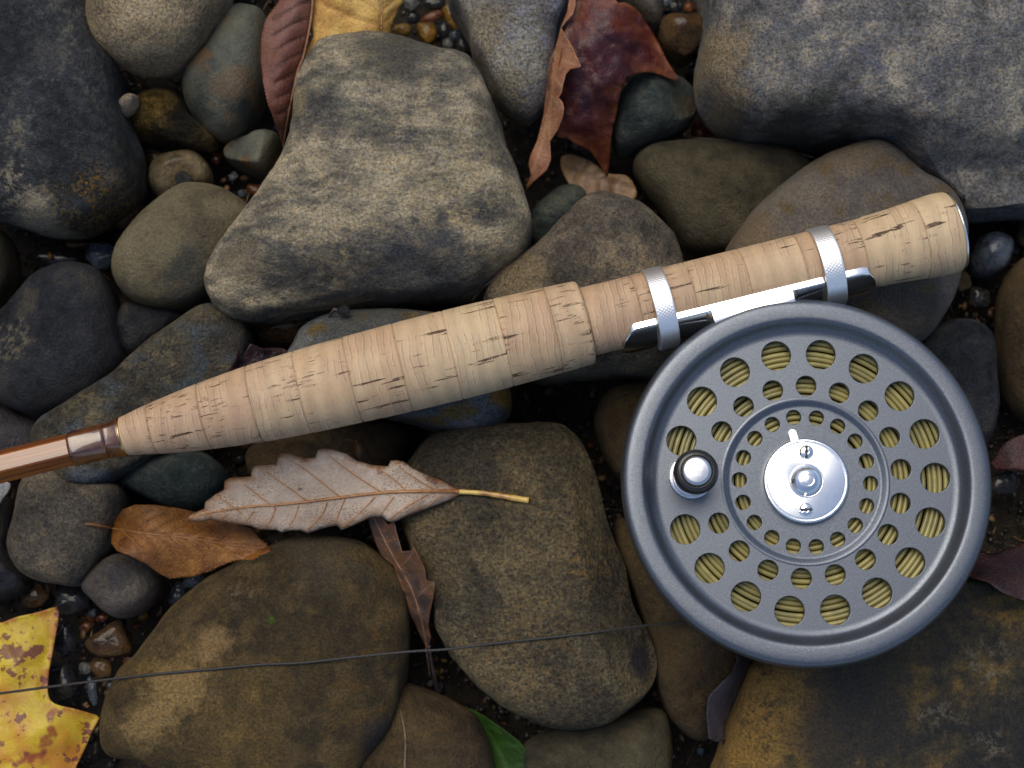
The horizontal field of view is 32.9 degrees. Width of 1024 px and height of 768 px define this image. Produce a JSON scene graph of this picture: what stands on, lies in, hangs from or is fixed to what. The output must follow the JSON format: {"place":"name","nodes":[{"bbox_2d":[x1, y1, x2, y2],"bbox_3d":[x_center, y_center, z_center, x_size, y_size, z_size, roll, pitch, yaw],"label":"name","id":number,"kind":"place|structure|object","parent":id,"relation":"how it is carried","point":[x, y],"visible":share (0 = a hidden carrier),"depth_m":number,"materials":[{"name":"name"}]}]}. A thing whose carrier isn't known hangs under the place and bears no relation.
{"place":"outdoors","nodes":[
{"label":"outdoors","id":0,"kind":"place"},
{"bbox_2d":[0,0,1023,767],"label":"streambed","id":1,"kind":"structure","parent":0,"point":[540,188],"depth_m":0.45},
{"bbox_2d":[0,230,21,308],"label":"river stone","id":2,"kind":"object","parent":1,"relation":"on","point":[10,272],"visible":0.92,"depth_m":0.43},
{"bbox_2d":[0,495,34,601],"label":"river stone","id":3,"kind":"object","parent":1,"relation":"on","point":[15,582],"visible":0.79,"depth_m":0.42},
{"bbox_2d":[0,482,10,502],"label":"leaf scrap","id":4,"kind":"object","parent":3,"relation":"on","point":[5,488],"visible":0.94,"depth_m":0.42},
{"bbox_2d":[0,405,35,449],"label":"river stone","id":5,"kind":"object","parent":1,"relation":"on","point":[15,428],"visible":0.57,"depth_m":0.42,"materials":[{"name":"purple stone"}]},
{"bbox_2d":[19,583,50,608],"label":"pebble","id":6,"kind":"object","parent":1,"relation":"on","point":[38,596],"visible":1,"depth_m":0.43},
{"bbox_2d":[0,607,98,767],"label":"tulip tree leaf","id":7,"kind":"object","parent":1,"relation":"on","point":[39,728],"visible":1,"depth_m":0.42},
{"bbox_2d":[26,247,79,264],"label":"pebble","id":8,"kind":"object","parent":1,"relation":"on","point":[41,255],"visible":0.82,"depth_m":0.44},
{"bbox_2d":[48,662,77,702],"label":"pebble","id":9,"kind":"object","parent":1,"relation":"on","point":[63,673],"visible":0.97,"depth_m":0.43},
{"bbox_2d":[0,261,127,417],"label":"river stone","id":10,"kind":"object","parent":1,"relation":"on","point":[60,342],"visible":0.91,"depth_m":0.41,"materials":[{"name":"stone"}]},
{"bbox_2d":[54,620,78,656],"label":"pebble","id":11,"kind":"object","parent":1,"relation":"on","point":[66,643],"visible":1,"depth_m":0.43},
{"bbox_2d":[6,471,129,585],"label":"river stone","id":12,"kind":"object","parent":1,"relation":"on","point":[52,537],"visible":0.94,"depth_m":0.41,"materials":[{"name":"grey stone"}]},
{"bbox_2d":[53,586,91,615],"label":"pebble","id":13,"kind":"object","parent":1,"relation":"on","point":[71,600],"visible":1,"depth_m":0.43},
{"bbox_2d":[0,0,146,238],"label":"river stone","id":14,"kind":"object","parent":1,"relation":"on","point":[73,164],"visible":0.96,"depth_m":0.41,"materials":[{"name":"stone"}]},
{"bbox_2d":[65,239,88,248],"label":"pebble","id":15,"kind":"object","parent":1,"relation":"on","point":[76,243],"visible":1,"depth_m":0.44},
{"bbox_2d":[79,662,91,674],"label":"pebble","id":16,"kind":"object","parent":1,"relation":"on","point":[84,668],"visible":1,"depth_m":0.43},
{"bbox_2d":[81,621,91,631],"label":"pebble","id":17,"kind":"object","parent":1,"relation":"on","point":[86,626],"visible":1,"depth_m":0.43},
{"bbox_2d":[86,615,95,623],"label":"pebble","id":18,"kind":"object","parent":1,"relation":"on","point":[91,620],"visible":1,"depth_m":0.43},
{"bbox_2d":[87,609,96,617],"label":"pebble","id":19,"kind":"object","parent":18,"relation":"on","point":[92,613],"visible":1,"depth_m":0.43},
{"bbox_2d":[87,676,97,705],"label":"pebble","id":20,"kind":"object","parent":1,"relation":"on","point":[92,692],"visible":0.9,"depth_m":0.43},
{"bbox_2d":[93,724,99,734],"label":"pebble","id":21,"kind":"object","parent":1,"relation":"on","point":[96,730],"visible":0.74,"depth_m":0.44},
{"bbox_2d":[86,242,113,270],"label":"pebble","id":22,"kind":"object","parent":1,"relation":"on","point":[99,256],"visible":0.85,"depth_m":0.44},
{"bbox_2d":[90,656,112,678],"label":"pebble","id":23,"kind":"object","parent":1,"relation":"on","point":[101,667],"visible":1,"depth_m":0.43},
{"bbox_2d":[96,613,107,621],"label":"pebble","id":24,"kind":"object","parent":1,"relation":"on","point":[102,617],"visible":1,"depth_m":0.43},
{"bbox_2d":[85,619,134,656],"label":"pebble","id":25,"kind":"object","parent":1,"relation":"on","point":[113,639],"visible":1,"depth_m":0.42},
{"bbox_2d":[81,553,165,618],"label":"river stone","id":26,"kind":"object","parent":1,"relation":"on","point":[120,585],"visible":0.99,"depth_m":0.41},
{"bbox_2d":[115,204,143,231],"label":"pebble","id":27,"kind":"object","parent":1,"relation":"on","point":[122,225],"visible":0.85,"depth_m":0.44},
{"bbox_2d":[131,621,140,630],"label":"pebble","id":28,"kind":"object","parent":1,"relation":"on","point":[136,625],"visible":1,"depth_m":0.43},
{"bbox_2d":[30,303,253,483],"bbox_3d":[-0.088,0.005,0.427,0.059,0.036,0.024,-37,84,-5],"label":"river stone","id":29,"kind":"object","parent":1,"relation":"on","point":[199,343],"visible":0.71,"depth_m":0.41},
{"bbox_2d":[229,344,286,370],"bbox_3d":[-0.060,-0.005,0.419,0.016,0.011,0.009,0,82,0],"label":"leaf scrap","id":30,"kind":"object","parent":29,"relation":"on","point":[253,354],"visible":0.41,"depth_m":0.42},
{"bbox_2d":[138,612,148,619],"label":"pebble","id":31,"kind":"object","parent":1,"relation":"on","point":[144,616],"visible":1,"depth_m":0.43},
{"bbox_2d":[117,302,182,355],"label":"river stone","id":32,"kind":"object","parent":1,"relation":"on","point":[138,325],"visible":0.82,"depth_m":0.42,"materials":[{"name":"stone"}]},
{"bbox_2d":[146,149,161,162],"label":"pebble","id":33,"kind":"object","parent":1,"relation":"on","point":[151,154],"visible":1,"depth_m":0.45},
{"bbox_2d":[85,0,233,77],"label":"river stone","id":34,"kind":"object","parent":1,"relation":"on","point":[155,38],"visible":1,"depth_m":0.42,"materials":[{"name":"beige stone"}]},
{"bbox_2d":[156,602,163,616],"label":"pebble","id":35,"kind":"object","parent":1,"relation":"on","point":[159,611],"visible":1,"depth_m":0.43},
{"bbox_2d":[119,451,228,509],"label":"river stone","id":36,"kind":"object","parent":1,"relation":"on","point":[192,480],"visible":0.91,"depth_m":0.42,"materials":[{"name":"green stone"}]},
{"bbox_2d":[131,85,219,153],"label":"river stone","id":37,"kind":"object","parent":1,"relation":"on","point":[162,116],"visible":1,"depth_m":0.43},
{"bbox_2d":[119,93,139,117],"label":"pebble","id":38,"kind":"object","parent":37,"relation":"on","point":[129,103],"visible":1,"depth_m":0.43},
{"bbox_2d":[168,582,186,604],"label":"pebble","id":39,"kind":"object","parent":1,"relation":"on","point":[178,591],"visible":0.8,"depth_m":0.43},
{"bbox_2d":[111,182,246,313],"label":"river stone","id":40,"kind":"object","parent":1,"relation":"on","point":[167,242],"visible":0.91,"depth_m":0.42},
{"bbox_2d":[148,150,213,197],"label":"river stone","id":41,"kind":"object","parent":1,"relation":"on","point":[165,169],"visible":0.78,"depth_m":0.44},
{"bbox_2d":[175,171,192,184],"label":"pebble","id":42,"kind":"object","parent":41,"relation":"on","point":[182,176],"visible":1,"depth_m":0.44,"materials":[{"name":"stone"}]},
{"bbox_2d":[183,574,203,588],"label":"pebble","id":43,"kind":"object","parent":1,"relation":"on","point":[192,582],"visible":0.82,"depth_m":0.43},
{"bbox_2d":[219,151,224,161],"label":"pebble","id":44,"kind":"object","parent":1,"relation":"on","point":[221,153],"visible":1,"depth_m":0.45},
{"bbox_2d":[211,151,220,163],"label":"pebble","id":45,"kind":"object","parent":44,"relation":"on","point":[216,158],"visible":1,"depth_m":0.45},
{"bbox_2d":[182,3,266,143],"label":"river stone","id":46,"kind":"object","parent":1,"relation":"on","point":[224,93],"visible":0.94,"depth_m":0.43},
{"bbox_2d":[229,171,238,180],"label":"pebble","id":47,"kind":"object","parent":1,"relation":"on","point":[233,175],"visible":1,"depth_m":0.45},
{"bbox_2d":[231,455,244,463],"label":"pebble","id":48,"kind":"object","parent":1,"relation":"on","point":[237,459],"visible":1,"depth_m":0.45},
{"bbox_2d":[237,189,246,196],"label":"pebble","id":49,"kind":"object","parent":1,"relation":"on","point":[242,193],"visible":1,"depth_m":0.45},
{"bbox_2d":[246,184,260,194],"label":"pebble","id":50,"kind":"object","parent":1,"relation":"on","point":[252,189],"visible":0.67,"depth_m":0.45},
{"bbox_2d":[224,129,283,180],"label":"river stone","id":51,"kind":"object","parent":1,"relation":"on","point":[256,154],"visible":0.98,"depth_m":0.44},
{"bbox_2d":[99,535,410,767],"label":"river stone","id":52,"kind":"object","parent":1,"relation":"on","point":[304,598],"visible":0.98,"depth_m":0.40,"materials":[{"name":"brown stone"}]},
{"bbox_2d":[85,505,270,578],"bbox_3d":[-0.079,0.038,0.412,0.044,0.011,0.017,0,82,0],"label":"beech leaf","id":53,"kind":"object","parent":52,"relation":"on","point":[168,542],"visible":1,"depth_m":0.41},
{"bbox_2d":[252,320,310,348],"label":"pebble","id":54,"kind":"object","parent":1,"relation":"on","point":[283,335],"visible":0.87,"depth_m":0.43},
{"bbox_2d":[245,422,411,475],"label":"river stone","id":55,"kind":"object","parent":1,"relation":"on","point":[385,443],"visible":0.42,"depth_m":0.43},
{"bbox_2d":[345,438,372,464],"bbox_3d":[-0.037,0.016,0.415,0.007,0.006,0.007,0,82,0],"label":"leaf scrap","id":56,"kind":"object","parent":55,"relation":"on","point":[357,449],"visible":1,"depth_m":0.41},
{"bbox_2d":[204,30,531,327],"bbox_3d":[-0.035,-0.050,0.429,0.079,0.048,0.071,0,82,0],"label":"river stone","id":57,"kind":"object","parent":1,"relation":"on","point":[392,179],"visible":0.99,"depth_m":0.41,"materials":[{"name":"stone"}]},
{"bbox_2d":[260,0,313,148],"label":"beech leaf","id":58,"kind":"object","parent":57,"relation":"on","point":[285,33],"visible":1,"depth_m":0.43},
{"bbox_2d":[304,0,403,57],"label":"elm leaf","id":59,"kind":"object","parent":57,"relation":"on","point":[331,17],"visible":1,"depth_m":0.43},
{"bbox_2d":[287,308,511,432],"bbox_3d":[-0.028,-0.003,0.427,0.055,0.038,0.031,0,82,0],"label":"river stone","id":60,"kind":"object","parent":1,"relation":"on","point":[490,408],"visible":0.32,"depth_m":0.41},
{"bbox_2d":[328,305,349,317],"bbox_3d":[-0.041,-0.017,0.413,0.006,0.006,0.003,0,82,0],"label":"bud","id":61,"kind":"object","parent":60,"relation":"on","point":[343,310],"visible":1,"depth_m":0.41,"materials":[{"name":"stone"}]},
{"bbox_2d":[392,23,411,36],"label":"pebble","id":62,"kind":"object","parent":1,"relation":"on","point":[403,29],"visible":0.91,"depth_m":0.45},
{"bbox_2d":[402,0,420,11],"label":"pebble","id":63,"kind":"object","parent":1,"relation":"on","point":[411,5],"visible":1,"depth_m":0.45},
{"bbox_2d":[406,12,420,23],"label":"pebble","id":64,"kind":"object","parent":1,"relation":"on","point":[413,17],"visible":1,"depth_m":0.45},
{"bbox_2d":[415,21,436,44],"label":"pebble","id":65,"kind":"object","parent":1,"relation":"on","point":[427,32],"visible":0.97,"depth_m":0.45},
{"bbox_2d":[360,683,494,767],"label":"river stone","id":66,"kind":"object","parent":1,"relation":"on","point":[442,731],"visible":0.97,"depth_m":0.41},
{"bbox_2d":[399,710,406,767],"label":"stem","id":67,"kind":"object","parent":66,"relation":"on","point":[405,753],"visible":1,"depth_m":0.41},
{"bbox_2d":[427,645,439,693],"bbox_3d":[-0.019,0.070,0.420,0.003,0.014,0.014,0,82,0],"label":"stem","id":68,"kind":"object","parent":66,"relation":"on","point":[436,685],"visible":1,"depth_m":0.42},
{"bbox_2d":[468,708,525,767],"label":"laurel leaf","id":69,"kind":"object","parent":66,"relation":"on","point":[508,750],"visible":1,"depth_m":0.42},
{"bbox_2d":[421,10,443,21],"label":"pebble","id":70,"kind":"object","parent":1,"relation":"on","point":[433,15],"visible":1,"depth_m":0.45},
{"bbox_2d":[423,0,445,9],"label":"pebble","id":71,"kind":"object","parent":1,"relation":"on","point":[433,4],"visible":1,"depth_m":0.45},
{"bbox_2d":[437,21,450,37],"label":"pebble","id":72,"kind":"object","parent":1,"relation":"on","point":[444,29],"visible":1,"depth_m":0.45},
{"bbox_2d":[442,37,454,47],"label":"pebble","id":73,"kind":"object","parent":1,"relation":"on","point":[447,42],"visible":0.94,"depth_m":0.45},
{"bbox_2d":[442,0,458,29],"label":"pebble","id":74,"kind":"object","parent":1,"relation":"on","point":[447,15],"visible":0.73,"depth_m":0.45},
{"bbox_2d":[449,28,461,40],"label":"pebble","id":75,"kind":"object","parent":1,"relation":"on","point":[455,34],"visible":1,"depth_m":0.45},
{"bbox_2d":[456,36,469,52],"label":"pebble","id":76,"kind":"object","parent":1,"relation":"on","point":[462,44],"visible":0.94,"depth_m":0.45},
{"bbox_2d":[502,120,510,129],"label":"pebble","id":77,"kind":"object","parent":1,"relation":"on","point":[505,125],"visible":0.91,"depth_m":0.46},
{"bbox_2d":[447,0,568,126],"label":"river stone","id":78,"kind":"object","parent":1,"relation":"on","point":[512,44],"visible":0.97,"depth_m":0.42,"materials":[{"name":"grey stone"}]},
{"bbox_2d":[0,0,1023,767],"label":"leaf crumbs","id":79,"kind":"object","parent":1,"relation":"on","point":[600,478],"visible":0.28,"depth_m":0.45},
{"bbox_2d":[401,422,656,729],"bbox_3d":[0.003,0.047,0.420,0.048,0.038,0.078,-18,82,-3],"label":"river stone","id":80,"kind":"object","parent":1,"relation":"on","point":[546,560],"visible":0.99,"depth_m":0.40,"materials":[{"name":"brown stone"}]},
{"bbox_2d":[0,620,686,694],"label":"braided line","id":81,"kind":"object","parent":80,"relation":"on","point":[344,658],"visible":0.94,"depth_m":0.40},
{"bbox_2d":[185,448,528,532],"bbox_3d":[-0.036,0.025,0.405,0.080,0.007,0.020,0,82,0],"label":"oak leaf","id":82,"kind":"object","parent":80,"relation":"on","point":[323,488],"visible":1,"depth_m":0.40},
{"bbox_2d":[368,516,434,675],"bbox_3d":[-0.023,0.049,0.413,0.010,0.026,0.040,-21,83,-3],"label":"oak leaf","id":83,"kind":"object","parent":80,"relation":"on","point":[417,586],"visible":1,"depth_m":0.41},
{"bbox_2d":[531,184,586,245],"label":"river stone","id":84,"kind":"object","parent":1,"relation":"on","point":[551,208],"visible":0.73,"depth_m":0.43,"materials":[{"name":"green stone"}]},
{"bbox_2d":[483,190,685,384],"bbox_3d":[0.019,-0.024,0.428,0.051,0.041,0.046,0,82,0],"label":"river stone","id":85,"kind":"object","parent":1,"relation":"on","point":[595,237],"visible":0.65,"depth_m":0.41,"materials":[{"name":"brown stone"}]},
{"bbox_2d":[472,272,501,300],"bbox_3d":[-0.006,-0.023,0.418,0.008,0.005,0.006,0,82,0],"label":"twig","id":86,"kind":"object","parent":85,"relation":"on","point":[483,287],"visible":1,"depth_m":0.42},
{"bbox_2d":[586,387,595,399],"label":"pebble","id":87,"kind":"object","parent":1,"relation":"on","point":[590,394],"visible":1,"depth_m":0.45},
{"bbox_2d":[523,707,672,767],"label":"river stone","id":88,"kind":"object","parent":1,"relation":"on","point":[637,738],"visible":0.95,"depth_m":0.41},
{"bbox_2d":[560,154,636,198],"bbox_3d":[0.021,-0.050,0.440,0.022,0.003,0.012,23,83,3],"label":"beech leaf","id":89,"kind":"object","parent":1,"relation":"on","point":[587,176],"visible":0.72,"depth_m":0.44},
{"bbox_2d":[594,381,648,482],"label":"river stone","id":90,"kind":"object","parent":1,"relation":"on","point":[616,407],"visible":0.31,"depth_m":0.42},
{"bbox_2d":[617,0,663,36],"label":"river stone","id":91,"kind":"object","parent":1,"relation":"on","point":[650,12],"visible":0.59,"depth_m":0.44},
{"bbox_2d":[611,72,695,159],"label":"river stone","id":92,"kind":"object","parent":1,"relation":"on","point":[652,108],"visible":1,"depth_m":0.43,"materials":[{"name":"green stone"}]},
{"bbox_2d":[614,518,735,740],"bbox_3d":[0.043,0.058,0.424,0.023,0.027,0.057,-16,82,-2],"label":"river stone","id":93,"kind":"object","parent":1,"relation":"on","point":[695,667],"visible":0.67,"depth_m":0.41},
{"bbox_2d":[668,0,685,12],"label":"pebble","id":94,"kind":"object","parent":1,"relation":"on","point":[675,6],"visible":1,"depth_m":0.45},
{"bbox_2d":[656,12,702,67],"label":"river stone","id":95,"kind":"object","parent":1,"relation":"on","point":[678,36],"visible":0.9,"depth_m":0.44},
{"bbox_2d":[683,2,695,12],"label":"pebble","id":96,"kind":"object","parent":1,"relation":"on","point":[689,7],"visible":1,"depth_m":0.45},
{"bbox_2d":[696,746,704,755],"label":"pebble","id":97,"kind":"object","parent":1,"relation":"on","point":[700,750],"visible":1,"depth_m":0.44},
{"bbox_2d":[691,119,710,137],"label":"pebble","id":98,"kind":"object","parent":1,"relation":"on","point":[698,128],"visible":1,"depth_m":0.45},
{"bbox_2d":[633,139,810,255],"bbox_3d":[0.053,-0.047,0.439,0.046,0.026,0.029,0,82,0],"label":"river stone","id":99,"kind":"object","parent":1,"relation":"on","point":[706,197],"visible":0.95,"depth_m":0.43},
{"bbox_2d":[676,136,814,158],"bbox_3d":[0.059,-0.060,0.439,0.034,0.012,0.008,0,82,0],"label":"twig","id":100,"kind":"object","parent":1,"relation":"on","point":[805,155],"visible":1,"depth_m":0.44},
{"bbox_2d":[725,139,967,341],"bbox_3d":[0.084,-0.031,0.430,0.053,0.039,0.055,37,84,5],"label":"river stone","id":101,"kind":"object","parent":1,"relation":"on","point":[853,181],"visible":0.52,"depth_m":0.41,"materials":[{"name":"stone"}]},
{"bbox_2d":[0,192,969,483],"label":"fishing rod","id":102,"kind":"object","parent":101,"relation":"on","point":[448,356],"visible":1,"depth_m":0.39,"materials":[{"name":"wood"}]},
{"bbox_2d":[621,268,991,668],"bbox_3d":[0.065,0.018,0.386,0.082,0.029,0.089,0,81,0],"label":"fly reel","id":103,"kind":"object","parent":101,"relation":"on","point":[803,486],"visible":1,"depth_m":0.38,"materials":[{"name":"silver metal"}]},
{"bbox_2d":[667,342,947,625],"bbox_3d":[0.065,0.022,0.387,0.067,0.002,0.067,0,81,0],"label":"fly line","id":104,"kind":"object","parent":103,"relation":"on","point":[911,561],"visible":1,"depth_m":0.39,"materials":[{"name":"plastic"}]},
{"bbox_2d":[689,0,1023,247],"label":"outlying cobbles","id":105,"kind":"object","parent":1,"relation":"on","point":[1020,231],"visible":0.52,"depth_m":0.45,"materials":[{"name":"grey stone"}]},
{"bbox_2d":[693,0,1023,223],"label":"river stone","id":106,"kind":"object","parent":1,"relation":"on","point":[934,88],"visible":0.94,"depth_m":0.41,"materials":[{"name":"stone"}]},
{"bbox_2d":[710,578,1023,767],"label":"river stone","id":107,"kind":"object","parent":1,"relation":"on","point":[945,689],"visible":0.74,"depth_m":0.40,"materials":[{"name":"stone"}]},
{"bbox_2d":[706,653,751,744],"bbox_3d":[0.050,0.076,0.411,0.010,0.020,0.029,12,82,2],"label":"beech leaf","id":108,"kind":"object","parent":107,"relation":"on","point":[722,698],"visible":0.99,"depth_m":0.41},
{"bbox_2d":[969,543,1023,599],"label":"leaf scrap","id":109,"kind":"object","parent":107,"relation":"on","point":[1002,571],"visible":0.98,"depth_m":0.41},
{"bbox_2d":[922,318,999,443],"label":"river stone","id":110,"kind":"object","parent":1,"relation":"on","point":[964,350],"visible":0.57,"depth_m":0.42,"materials":[{"name":"stone"}]},
{"bbox_2d":[957,271,971,291],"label":"pebble","id":111,"kind":"object","parent":1,"relation":"on","point":[965,283],"visible":0.68,"depth_m":0.44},
{"bbox_2d":[968,286,989,308],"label":"pebble","id":112,"kind":"object","parent":1,"relation":"on","point":[979,298],"visible":1,"depth_m":0.44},
{"bbox_2d":[967,231,1013,279],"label":"pebble","id":113,"kind":"object","parent":1,"relation":"on","point":[990,254],"visible":1,"depth_m":0.43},
{"bbox_2d":[991,471,1020,495],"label":"pebble","id":114,"kind":"object","parent":1,"relation":"on","point":[1006,483],"visible":0.94,"depth_m":0.43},
{"bbox_2d":[991,434,1023,469],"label":"leaf scrap","id":115,"kind":"object","parent":1,"relation":"on","point":[1010,454],"visible":1,"depth_m":0.43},
{"bbox_2d":[994,257,1023,421],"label":"river stone","id":116,"kind":"object","parent":1,"relation":"on","point":[1009,323],"visible":1,"depth_m":0.43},
{"bbox_2d":[0,0,1023,767],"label":"gravel","id":117,"kind":"structure","parent":0,"point":[564,418],"depth_m":0.45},
{"bbox_2d":[525,0,679,191],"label":"maple leaf","id":118,"kind":"object","parent":117,"relation":"on","point":[604,51],"visible":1,"depth_m":0.42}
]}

